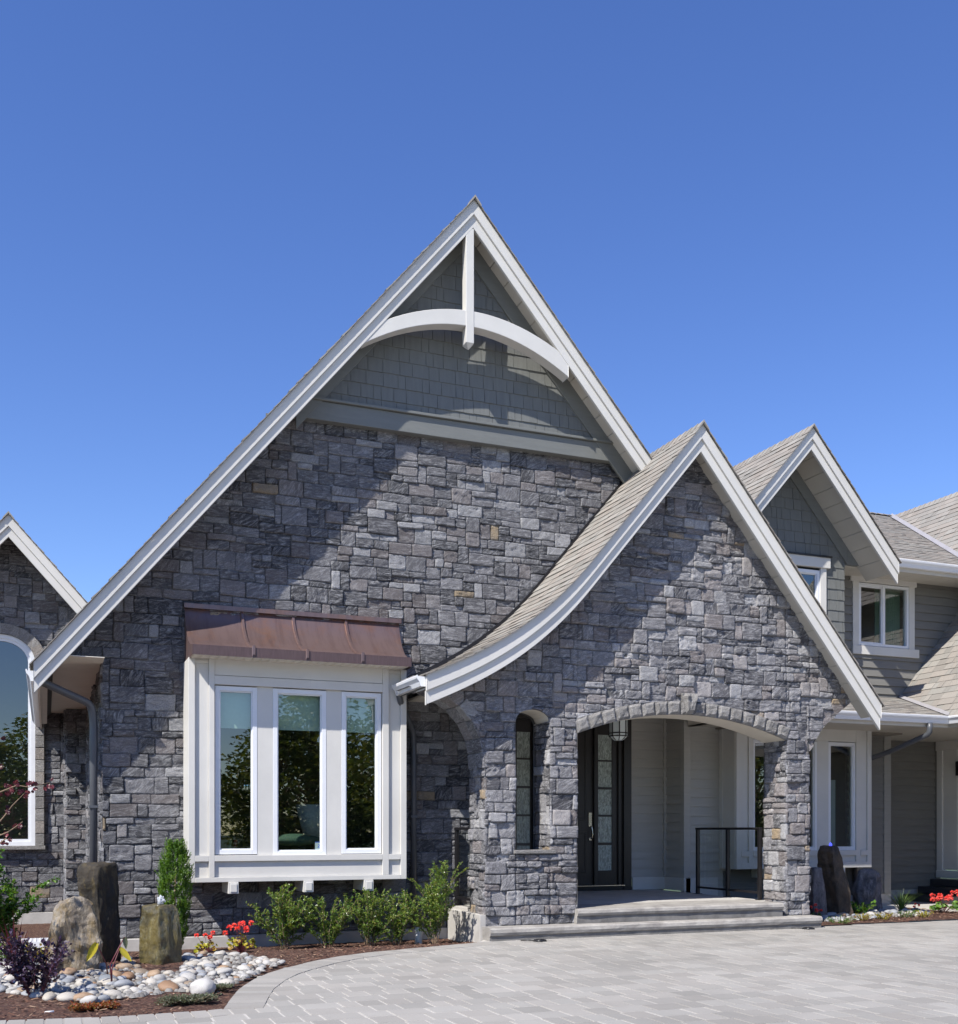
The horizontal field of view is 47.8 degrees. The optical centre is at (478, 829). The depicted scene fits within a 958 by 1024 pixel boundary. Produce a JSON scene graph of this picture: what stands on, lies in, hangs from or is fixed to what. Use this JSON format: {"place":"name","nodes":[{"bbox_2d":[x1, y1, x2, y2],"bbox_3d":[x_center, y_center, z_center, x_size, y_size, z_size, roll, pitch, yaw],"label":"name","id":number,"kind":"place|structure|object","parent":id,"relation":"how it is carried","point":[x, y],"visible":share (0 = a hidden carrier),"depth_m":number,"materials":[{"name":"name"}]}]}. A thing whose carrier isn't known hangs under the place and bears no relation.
{"place":"outdoors","nodes":[
{"label":"outdoors","id":0,"kind":"place"},
{"bbox_2d":[21,938,47,950],"bbox_3d":[-5.308,1.420,13.222,0.632,0.140,0.516,0,0,-22],"label":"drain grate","id":1,"kind":"object","parent":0,"point":[36,941],"visible":0.15,"depth_m":13.10,"materials":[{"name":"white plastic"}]},
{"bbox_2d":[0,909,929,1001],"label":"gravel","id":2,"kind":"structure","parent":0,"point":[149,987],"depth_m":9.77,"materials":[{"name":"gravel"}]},
{"bbox_2d":[0,911,957,1020],"bbox_3d":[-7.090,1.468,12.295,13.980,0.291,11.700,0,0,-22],"label":"planting bed","id":3,"kind":"object","parent":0,"point":[42,930],"visible":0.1,"depth_m":9.17,"materials":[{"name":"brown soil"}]},
{"bbox_2d":[0,984,6,992],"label":"river stone","id":4,"kind":"object","parent":3,"relation":"on","point":[3,988],"visible":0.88,"depth_m":8.89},
{"bbox_2d":[0,936,17,959],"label":"leafy plant","id":5,"kind":"object","parent":3,"relation":"on","point":[1,956],"visible":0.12,"depth_m":10.72,"materials":[{"name":"green plant"}]},
{"bbox_2d":[2,974,15,980],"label":"river stone","id":6,"kind":"object","parent":3,"relation":"on","point":[9,977],"visible":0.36,"depth_m":9.48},
{"bbox_2d":[10,989,20,994],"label":"river stone","id":7,"kind":"object","parent":3,"relation":"on","point":[14,992],"visible":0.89,"depth_m":8.77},
{"bbox_2d":[0,912,32,965],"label":"shrub","id":8,"kind":"object","parent":3,"relation":"on","point":[14,933],"visible":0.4,"depth_m":10.01,"materials":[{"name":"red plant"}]},
{"bbox_2d":[0,736,54,844],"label":"maple tree","id":9,"kind":"object","parent":3,"relation":"on","point":[19,826],"visible":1,"depth_m":9.10,"materials":[{"name":"red plant"}]},
{"bbox_2d":[0,848,60,941],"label":"shrub","id":10,"kind":"object","parent":3,"relation":"on","point":[8,909],"visible":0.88,"depth_m":11.13,"materials":[{"name":"green plant"}]},
{"bbox_2d":[24,940,47,960],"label":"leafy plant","id":11,"kind":"object","parent":3,"relation":"on","point":[40,944],"visible":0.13,"depth_m":10.80,"materials":[{"name":"green plant"}]},
{"bbox_2d":[29,990,43,997],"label":"river stone","id":12,"kind":"object","parent":3,"relation":"on","point":[36,994],"visible":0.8,"depth_m":8.61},
{"bbox_2d":[0,928,76,995],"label":"leafy plant","id":13,"kind":"object","parent":3,"relation":"on","point":[23,971],"visible":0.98,"depth_m":8.61,"materials":[{"name":"purple plant"}]},
{"bbox_2d":[42,991,56,1000],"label":"river stone","id":14,"kind":"object","parent":3,"relation":"on","point":[48,996],"visible":0.86,"depth_m":8.49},
{"bbox_2d":[47,982,61,988],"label":"river stone","id":15,"kind":"object","parent":3,"relation":"on","point":[55,985],"visible":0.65,"depth_m":9.01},
{"bbox_2d":[59,985,69,989],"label":"river stone","id":16,"kind":"object","parent":3,"relation":"on","point":[64,987],"visible":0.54,"depth_m":8.99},
{"bbox_2d":[56,992,75,1001],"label":"river stone","id":17,"kind":"object","parent":3,"relation":"on","point":[62,997],"visible":0.91,"depth_m":8.43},
{"bbox_2d":[61,978,73,982],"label":"river stone","id":18,"kind":"object","parent":3,"relation":"on","point":[67,980],"visible":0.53,"depth_m":9.37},
{"bbox_2d":[59,967,76,975],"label":"river stone","id":19,"kind":"object","parent":3,"relation":"on","point":[72,971],"visible":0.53,"depth_m":9.92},
{"bbox_2d":[46,895,102,972],"bbox_3d":[-3.836,1.081,10.268,0.501,0.917,0.375,0,0,-22],"label":"boulder","id":20,"kind":"object","parent":3,"relation":"on","point":[75,921],"visible":0.65,"depth_m":10.14,"materials":[{"name":"stone"}]},
{"bbox_2d":[75,978,92,985],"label":"river stone","id":21,"kind":"object","parent":3,"relation":"on","point":[83,981],"visible":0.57,"depth_m":9.15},
{"bbox_2d":[73,992,94,1002],"bbox_3d":[-3.108,1.329,8.505,0.174,0.097,0.124,-1,-15,-32],"label":"river stone","id":22,"kind":"object","parent":3,"relation":"on","point":[81,995],"visible":0.55,"depth_m":8.45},
{"bbox_2d":[80,988,90,992],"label":"river stone","id":23,"kind":"object","parent":3,"relation":"on","point":[84,989],"visible":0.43,"depth_m":8.80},
{"bbox_2d":[79,995,97,1004],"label":"river stone","id":24,"kind":"object","parent":3,"relation":"on","point":[88,999],"visible":0.71,"depth_m":8.32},
{"bbox_2d":[85,984,96,987],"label":"river stone","id":25,"kind":"object","parent":3,"relation":"on","point":[91,985],"visible":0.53,"depth_m":9.00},
{"bbox_2d":[68,998,120,1011],"bbox_3d":[-2.880,1.329,8.110,0.387,0.086,0.227,0,0,-22],"label":"sedum","id":26,"kind":"object","parent":3,"relation":"on","point":[85,1006],"visible":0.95,"depth_m":8.07,"materials":[{"name":"orange plant"}]},
{"bbox_2d":[77,861,120,962],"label":"fountain column","id":27,"kind":"structure","parent":3,"relation":"on","point":[98,885],"depth_m":10.94,"materials":[{"name":"stone"}]},
{"bbox_2d":[98,994,110,1001],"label":"river stone","id":28,"kind":"object","parent":3,"relation":"on","point":[105,998],"visible":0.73,"depth_m":8.46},
{"bbox_2d":[99,978,116,985],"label":"river stone","id":29,"kind":"object","parent":3,"relation":"on","point":[107,980],"visible":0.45,"depth_m":9.34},
{"bbox_2d":[99,974,117,979],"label":"river stone","id":30,"kind":"object","parent":3,"relation":"on","point":[104,976],"visible":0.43,"depth_m":9.49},
{"bbox_2d":[86,937,130,981],"bbox_3d":[-3.271,1.141,9.518,0.366,0.432,0.632,0,0,-22],"label":"elephant ear","id":31,"kind":"object","parent":3,"relation":"on","point":[94,947],"visible":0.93,"depth_m":9.26},
{"bbox_2d":[103,989,121,995],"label":"river stone","id":32,"kind":"object","parent":3,"relation":"on","point":[111,992],"visible":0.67,"depth_m":8.63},
{"bbox_2d":[109,970,122,976],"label":"river stone","id":33,"kind":"object","parent":3,"relation":"on","point":[116,973],"visible":0.33,"depth_m":9.74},
{"bbox_2d":[118,975,126,979],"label":"river stone","id":34,"kind":"object","parent":3,"relation":"on","point":[121,977],"visible":0.43,"depth_m":9.54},
{"bbox_2d":[113,979,134,988],"bbox_3d":[-3.008,1.318,9.160,0.174,0.094,0.144,9,-21,-41],"label":"river stone","id":35,"kind":"object","parent":3,"relation":"on","point":[122,982],"visible":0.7,"depth_m":9.10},
{"bbox_2d":[118,986,129,992],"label":"river stone","id":36,"kind":"object","parent":3,"relation":"on","point":[124,987],"visible":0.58,"depth_m":8.94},
{"bbox_2d":[115,963,133,968],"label":"river stone","id":37,"kind":"object","parent":3,"relation":"on","point":[123,965],"visible":0.63,"depth_m":10.34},
{"bbox_2d":[121,972,134,979],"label":"river stone","id":38,"kind":"object","parent":3,"relation":"on","point":[130,975],"visible":0.66,"depth_m":9.64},
{"bbox_2d":[129,987,139,991],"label":"river stone","id":39,"kind":"object","parent":3,"relation":"on","point":[133,989],"visible":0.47,"depth_m":8.89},
{"bbox_2d":[133,968,147,973],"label":"river stone","id":40,"kind":"object","parent":3,"relation":"on","point":[139,970],"visible":0.58,"depth_m":9.95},
{"bbox_2d":[145,978,157,983],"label":"river stone","id":41,"kind":"object","parent":3,"relation":"on","point":[151,980],"visible":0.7,"depth_m":9.31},
{"bbox_2d":[147,969,160,977],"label":"river stone","id":42,"kind":"object","parent":3,"relation":"on","point":[150,973],"visible":0.59,"depth_m":9.76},
{"bbox_2d":[153,974,165,979],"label":"river stone","id":43,"kind":"object","parent":3,"relation":"on","point":[160,977],"visible":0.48,"depth_m":9.50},
{"bbox_2d":[139,903,181,964],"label":"fountain column","id":44,"kind":"structure","parent":3,"relation":"on","point":[160,940],"depth_m":10.76,"materials":[{"name":"stone"}]},
{"bbox_2d":[157,895,165,903],"bbox_3d":[-3.184,0.703,10.844,0.094,0.091,0.082,0,0,38],"label":"water spout","id":45,"kind":"object","parent":44,"relation":"on","point":[160,899],"visible":1,"depth_m":10.82,"materials":[{"name":"white"}]},
{"bbox_2d":[158,980,178,990],"bbox_3d":[-2.590,1.316,9.019,0.204,0.091,0.158,13,21,24],"label":"river stone","id":46,"kind":"object","parent":3,"relation":"on","point":[163,985],"visible":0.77,"depth_m":8.97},
{"bbox_2d":[163,970,174,974],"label":"river stone","id":47,"kind":"object","parent":3,"relation":"on","point":[167,972],"visible":0.57,"depth_m":9.88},
{"bbox_2d":[154,837,195,944],"bbox_3d":[-3.429,0.779,12.200,0.447,1.386,0.407,0,0,-22],"label":"yew","id":48,"kind":"object","parent":3,"relation":"on","point":[179,850],"visible":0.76,"depth_m":12.14,"materials":[{"name":"green plant"}]},
{"bbox_2d":[173,977,187,983],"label":"river stone","id":49,"kind":"object","parent":3,"relation":"on","point":[177,980],"visible":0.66,"depth_m":9.34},
{"bbox_2d":[154,992,221,1006],"bbox_3d":[-2.261,1.327,8.411,0.514,0.099,0.323,0,0,-22],"label":"ground cover","id":50,"kind":"object","parent":3,"relation":"on","point":[179,999],"visible":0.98,"depth_m":8.35,"materials":[{"name":"green plant"}]},
{"bbox_2d":[180,972,195,979],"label":"river stone","id":51,"kind":"object","parent":3,"relation":"on","point":[188,975],"visible":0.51,"depth_m":9.56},
{"bbox_2d":[185,955,196,960],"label":"river stone","id":52,"kind":"object","parent":3,"relation":"on","point":[189,958],"visible":0.63,"depth_m":10.98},
{"bbox_2d":[186,969,197,974],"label":"river stone","id":53,"kind":"object","parent":3,"relation":"on","point":[195,972],"visible":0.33,"depth_m":9.89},
{"bbox_2d":[186,960,198,965],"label":"river stone","id":54,"kind":"object","parent":3,"relation":"on","point":[195,962],"visible":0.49,"depth_m":10.53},
{"bbox_2d":[189,978,215,993],"bbox_3d":[-2.250,1.300,8.809,0.201,0.173,0.192,0,0,14],"label":"boulder","id":55,"kind":"object","parent":3,"relation":"on","point":[203,985],"visible":0.68,"depth_m":8.74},
{"bbox_2d":[197,961,214,967],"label":"river stone","id":56,"kind":"object","parent":3,"relation":"on","point":[202,963],"visible":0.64,"depth_m":10.48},
{"bbox_2d":[194,930,217,952],"bbox_3d":[-3.032,1.259,12.024,0.272,0.278,0.202,0,0,-22],"label":"geranium","id":57,"kind":"object","parent":3,"relation":"on","point":[206,946],"visible":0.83,"depth_m":12.02,"materials":[{"name":"yellow plant"}]},
{"bbox_2d":[204,963,215,968],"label":"river stone","id":58,"kind":"object","parent":3,"relation":"on","point":[210,965],"visible":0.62,"depth_m":10.39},
{"bbox_2d":[207,970,216,975],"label":"river stone","id":59,"kind":"object","parent":3,"relation":"on","point":[213,973],"visible":0.62,"depth_m":9.80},
{"bbox_2d":[216,959,222,964],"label":"river stone","id":60,"kind":"object","parent":3,"relation":"on","point":[220,961],"visible":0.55,"depth_m":10.72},
{"bbox_2d":[216,950,225,955],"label":"river stone","id":61,"kind":"object","parent":3,"relation":"on","point":[222,952],"visible":0.55,"depth_m":11.46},
{"bbox_2d":[215,982,233,991],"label":"ground cover","id":62,"kind":"object","parent":3,"relation":"on","point":[225,986],"visible":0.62,"depth_m":9.03,"materials":[{"name":"green plant"}]},
{"bbox_2d":[217,967,232,975],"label":"river stone","id":63,"kind":"object","parent":3,"relation":"on","point":[225,970],"visible":0.71,"depth_m":9.92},
{"bbox_2d":[218,978,234,986],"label":"river stone","id":64,"kind":"object","parent":3,"relation":"on","point":[227,980],"visible":0.5,"depth_m":9.27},
{"bbox_2d":[222,920,256,951],"bbox_3d":[-2.652,1.194,11.976,0.382,0.376,0.287,0,0,-22],"label":"geranium","id":65,"kind":"object","parent":3,"relation":"on","point":[240,943],"visible":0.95,"depth_m":11.96,"materials":[{"name":"red plant"}]},
{"bbox_2d":[236,965,250,969],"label":"river stone","id":66,"kind":"object","parent":3,"relation":"on","point":[240,967],"visible":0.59,"depth_m":10.17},
{"bbox_2d":[241,974,249,980],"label":"river stone","id":67,"kind":"object","parent":3,"relation":"on","point":[247,976],"visible":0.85,"depth_m":9.72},
{"bbox_2d":[246,970,256,977],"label":"river stone","id":68,"kind":"object","parent":3,"relation":"on","point":[252,972],"visible":0.81,"depth_m":9.91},
{"bbox_2d":[256,966,263,972],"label":"river stone","id":69,"kind":"object","parent":3,"relation":"on","point":[260,968],"visible":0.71,"depth_m":10.23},
{"bbox_2d":[246,883,323,949],"bbox_3d":[-2.246,1.050,12.888,0.923,0.830,0.616,0,0,-42],"label":"shrub","id":70,"kind":"object","parent":3,"relation":"on","point":[289,916],"visible":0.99,"depth_m":12.78,"materials":[{"name":"green plant"}]},
{"bbox_2d":[284,895,356,947],"bbox_3d":[-1.909,1.127,13.021,0.883,0.677,0.453,0,0,-12],"label":"shrub","id":71,"kind":"object","parent":3,"relation":"on","point":[337,922],"visible":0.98,"depth_m":12.97,"materials":[{"name":"green plant"}]},
{"bbox_2d":[343,887,407,945],"bbox_3d":[-1.305,1.084,13.293,0.659,0.765,0.902,0,0,-22],"label":"shrub","id":72,"kind":"object","parent":3,"relation":"on","point":[368,928],"visible":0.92,"depth_m":13.17,"materials":[{"name":"green plant"}]},
{"bbox_2d":[363,889,416,944],"bbox_3d":[-1.096,1.101,13.307,0.737,0.728,0.479,0,0,-22],"label":"shrub","id":73,"kind":"object","parent":3,"relation":"on","point":[397,928],"visible":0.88,"depth_m":13.30,"materials":[{"name":"green plant"}]},
{"bbox_2d":[415,927,422,943],"bbox_3d":[-0.765,1.353,13.706,0.117,0.230,0.123,0,0,-22],"label":"drain pipe","id":74,"kind":"object","parent":3,"relation":"on","point":[418,936],"visible":0.71,"depth_m":13.67,"materials":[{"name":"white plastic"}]},
{"bbox_2d":[398,860,468,943],"bbox_3d":[-0.539,0.911,13.340,0.831,1.084,0.769,0,0,34],"label":"shrub","id":75,"kind":"object","parent":3,"relation":"on","point":[435,911],"visible":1,"depth_m":13.27,"materials":[{"name":"green plant"}]},
{"bbox_2d":[0,920,957,1023],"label":"driveway","id":76,"kind":"structure","parent":0,"point":[894,973],"depth_m":9.46,"materials":[{"name":"concrete"}]},
{"bbox_2d":[521,939,546,941],"bbox_3d":[0.676,1.337,13.054,0.305,0.026,0.170,0,0,29],"label":"ground light","id":77,"kind":"object","parent":76,"relation":"on","point":[539,940],"visible":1,"depth_m":12.98,"materials":[{"name":"black plastic"}]},
{"bbox_2d":[791,927,814,929],"bbox_3d":[4.394,1.337,14.645,0.305,0.026,0.170,0,0,29],"label":"ground light","id":78,"kind":"object","parent":76,"relation":"on","point":[809,928],"visible":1,"depth_m":14.57,"materials":[{"name":"plastic"}]},
{"bbox_2d":[0,0,957,601],"label":"sky","id":79,"kind":"structure","parent":0,"point":[741,216],"materials":[{"name":"blue"}]},
{"bbox_2d":[631,870,957,925],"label":"ground","id":80,"kind":"structure","parent":0,"point":[866,923],"depth_m":21.91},
{"bbox_2d":[0,195,957,950],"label":"house","id":81,"kind":"structure","parent":80,"relation":"on","point":[440,543],"depth_m":14.28,"materials":[{"name":"stone"}]},
{"bbox_2d":[0,623,44,849],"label":"arched window","id":82,"kind":"structure","parent":81,"relation":"in","point":[37,753],"depth_m":18.07,"materials":[{"name":"plastic"}]},
{"bbox_2d":[226,840,231,848],"bbox_3d":[-3.084,0.287,13.264,0.080,0.315,0.200,0,0,-22],"label":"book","id":83,"kind":"object","parent":81,"relation":"in","point":[228,844],"visible":0.36,"depth_m":13.18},
{"bbox_2d":[230,840,237,854],"bbox_3d":[-3.024,0.287,13.288,0.085,0.315,0.200,0,0,-22],"label":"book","id":84,"kind":"object","parent":81,"relation":"in","point":[234,844],"visible":0.36,"depth_m":13.21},
{"bbox_2d":[227,765,249,807],"bbox_3d":[-3.304,-0.610,15.484,0.608,0.609,0.035,0,0,-22],"label":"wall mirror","id":85,"kind":"object","parent":81,"relation":"attached to","point":[238,785],"depth_m":15.44,"materials":[{"name":"black"}]},
{"bbox_2d":[183,603,410,893],"bbox_3d":[-2.148,-0.984,13.227,2.752,3.502,0.846,0,0,-22],"label":"bay window","id":86,"kind":"structure","parent":81,"relation":"in","point":[265,652],"depth_m":13.18,"materials":[{"name":"plastic"}]},
{"bbox_2d":[278,834,319,845],"bbox_3d":[-2.333,0.135,13.714,0.719,0.156,0.200,0,0,-22],"label":"cushion","id":87,"kind":"object","parent":81,"relation":"on","point":[293,839],"visible":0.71,"depth_m":13.65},
{"bbox_2d":[296,804,319,849],"bbox_3d":[-2.167,0.065,14.213,0.479,0.769,0.479,0,0,-22],"label":"table lamp","id":88,"kind":"object","parent":81,"relation":"on","point":[309,816],"visible":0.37,"depth_m":14.04,"materials":[{"name":"teal fabric"}]},
{"bbox_2d":[454,827,469,907],"bbox_3d":[-0.189,0.492,14.079,0.100,1.035,0.660,0,0,-22],"label":"railing","id":89,"kind":"object","parent":81,"relation":"on","point":[457,897],"visible":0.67,"depth_m":14.32,"materials":[{"name":"black metal"}]},
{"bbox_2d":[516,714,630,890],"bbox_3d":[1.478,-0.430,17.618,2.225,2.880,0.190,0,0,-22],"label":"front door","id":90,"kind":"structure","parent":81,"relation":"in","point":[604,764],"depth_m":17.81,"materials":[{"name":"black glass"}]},
{"bbox_2d":[608,720,627,740],"bbox_3d":[2.049,-1.701,15.902,0.299,0.799,0.291,0,0,-22],"label":"porch lantern","id":91,"kind":"object","parent":81,"relation":"hanging from","point":[617,730],"visible":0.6,"depth_m":15.80,"materials":[{"name":"white"}]},
{"bbox_2d":[693,827,763,899],"bbox_3d":[3.713,0.492,16.170,0.100,1.035,1.680,0,0,-22],"label":"railing","id":92,"kind":"object","parent":81,"relation":"on","point":[727,889],"visible":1,"depth_m":16.13,"materials":[{"name":"black metal"}]},
{"bbox_2d":[719,729,871,877],"bbox_3d":[5.352,-0.445,18.238,2.769,2.510,0.520,0,0,-22],"label":"bay window","id":93,"kind":"structure","parent":81,"relation":"in","point":[736,750],"depth_m":18.15,"materials":[{"name":"plastic"}]},
{"bbox_2d":[787,551,832,611],"bbox_3d":[5.153,-3.750,17.819,1.540,1.600,0.150,0,0,-22],"label":"window","id":94,"kind":"structure","parent":81,"relation":"in","point":[823,562],"depth_m":18.00,"materials":[{"name":"white wood"}]},
{"bbox_2d":[849,575,918,658],"bbox_3d":[7.156,-3.791,19.340,1.559,1.423,0.315,0,0,-22],"label":"window","id":95,"kind":"structure","parent":81,"relation":"in","point":[886,642],"depth_m":19.39,"materials":[{"name":"plastic"}]},
{"bbox_2d":[936,740,957,878],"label":"side door","id":96,"kind":"structure","parent":81,"relation":"in","point":[947,751],"depth_m":20.59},
{"bbox_2d":[821,907,957,925],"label":"planting bed","id":97,"kind":"object","parent":80,"relation":"on","point":[936,916],"visible":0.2,"depth_m":16.04,"materials":[{"name":"brown soil"}]},
{"bbox_2d":[810,903,822,915],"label":"geranium","id":98,"kind":"object","parent":97,"relation":"on","point":[816,910],"visible":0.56,"depth_m":15.88,"materials":[{"name":"red plant"}]},
{"bbox_2d":[809,867,826,915],"bbox_3d":[5.095,0.990,16.270,0.320,0.844,0.254,0,0,-22],"label":"standing stone","id":99,"kind":"object","parent":97,"relation":"on","point":[817,895],"visible":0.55,"depth_m":16.15,"materials":[{"name":"stone"}]},
{"bbox_2d":[827,912,836,916],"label":"river stone","id":100,"kind":"object","parent":97,"relation":"on","point":[829,914],"visible":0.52,"depth_m":16.43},
{"bbox_2d":[817,845,853,924],"bbox_3d":[5.532,0.867,16.709,0.594,1.238,0.454,0,0,-22],"label":"stone","id":101,"kind":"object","parent":97,"relation":"on","point":[836,883],"depth_m":16.52,"materials":[{"name":"stone"}]},
{"bbox_2d":[827,915,855,924],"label":"ground cover","id":102,"kind":"object","parent":97,"relation":"on","point":[845,920],"visible":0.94,"depth_m":15.30,"materials":[{"name":"green plant"}]},
{"bbox_2d":[851,900,876,913],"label":"hosta","id":103,"kind":"object","parent":97,"relation":"on","point":[864,909],"visible":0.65,"depth_m":16.91,"materials":[{"name":"green plant"}]},
{"bbox_2d":[855,913,872,920],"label":"ground cover","id":104,"kind":"object","parent":97,"relation":"on","point":[865,917],"visible":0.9,"depth_m":15.84,"materials":[{"name":"yellow plant"}]},
{"bbox_2d":[852,868,882,910],"bbox_3d":[6.284,1.033,17.485,0.525,0.802,0.375,0,0,-22],"label":"standing stone","id":105,"kind":"object","parent":97,"relation":"on","point":[866,887],"visible":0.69,"depth_m":17.37,"materials":[{"name":"stone"}]},
{"bbox_2d":[873,912,892,919],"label":"ground cover","id":106,"kind":"object","parent":97,"relation":"on","point":[883,917],"visible":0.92,"depth_m":15.94,"materials":[{"name":"green plant"}]},
{"bbox_2d":[897,910,916,917],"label":"ground cover","id":107,"kind":"object","parent":97,"relation":"on","point":[907,914],"visible":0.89,"depth_m":16.36,"materials":[{"name":"green plant"}]},
{"bbox_2d":[915,910,933,917],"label":"ground cover","id":108,"kind":"object","parent":97,"relation":"on","point":[921,914],"visible":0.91,"depth_m":16.34,"materials":[{"name":"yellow plant"}]},
{"bbox_2d":[929,890,957,912],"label":"geranium","id":109,"kind":"object","parent":97,"relation":"on","point":[937,906],"visible":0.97,"depth_m":17.32,"materials":[{"name":"red plant"}]},
{"bbox_2d":[882,905,904,909],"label":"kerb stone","id":110,"kind":"object","parent":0,"point":[888,907],"visible":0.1,"depth_m":17.91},
{"bbox_2d":[882,890,919,909],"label":"ornamental grass","id":111,"kind":"object","parent":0,"point":[900,903],"depth_m":17.57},
{"bbox_2d":[891,900,956,910],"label":"path","id":112,"kind":"structure","parent":0,"point":[926,905],"depth_m":19.30,"materials":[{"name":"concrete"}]}
]}

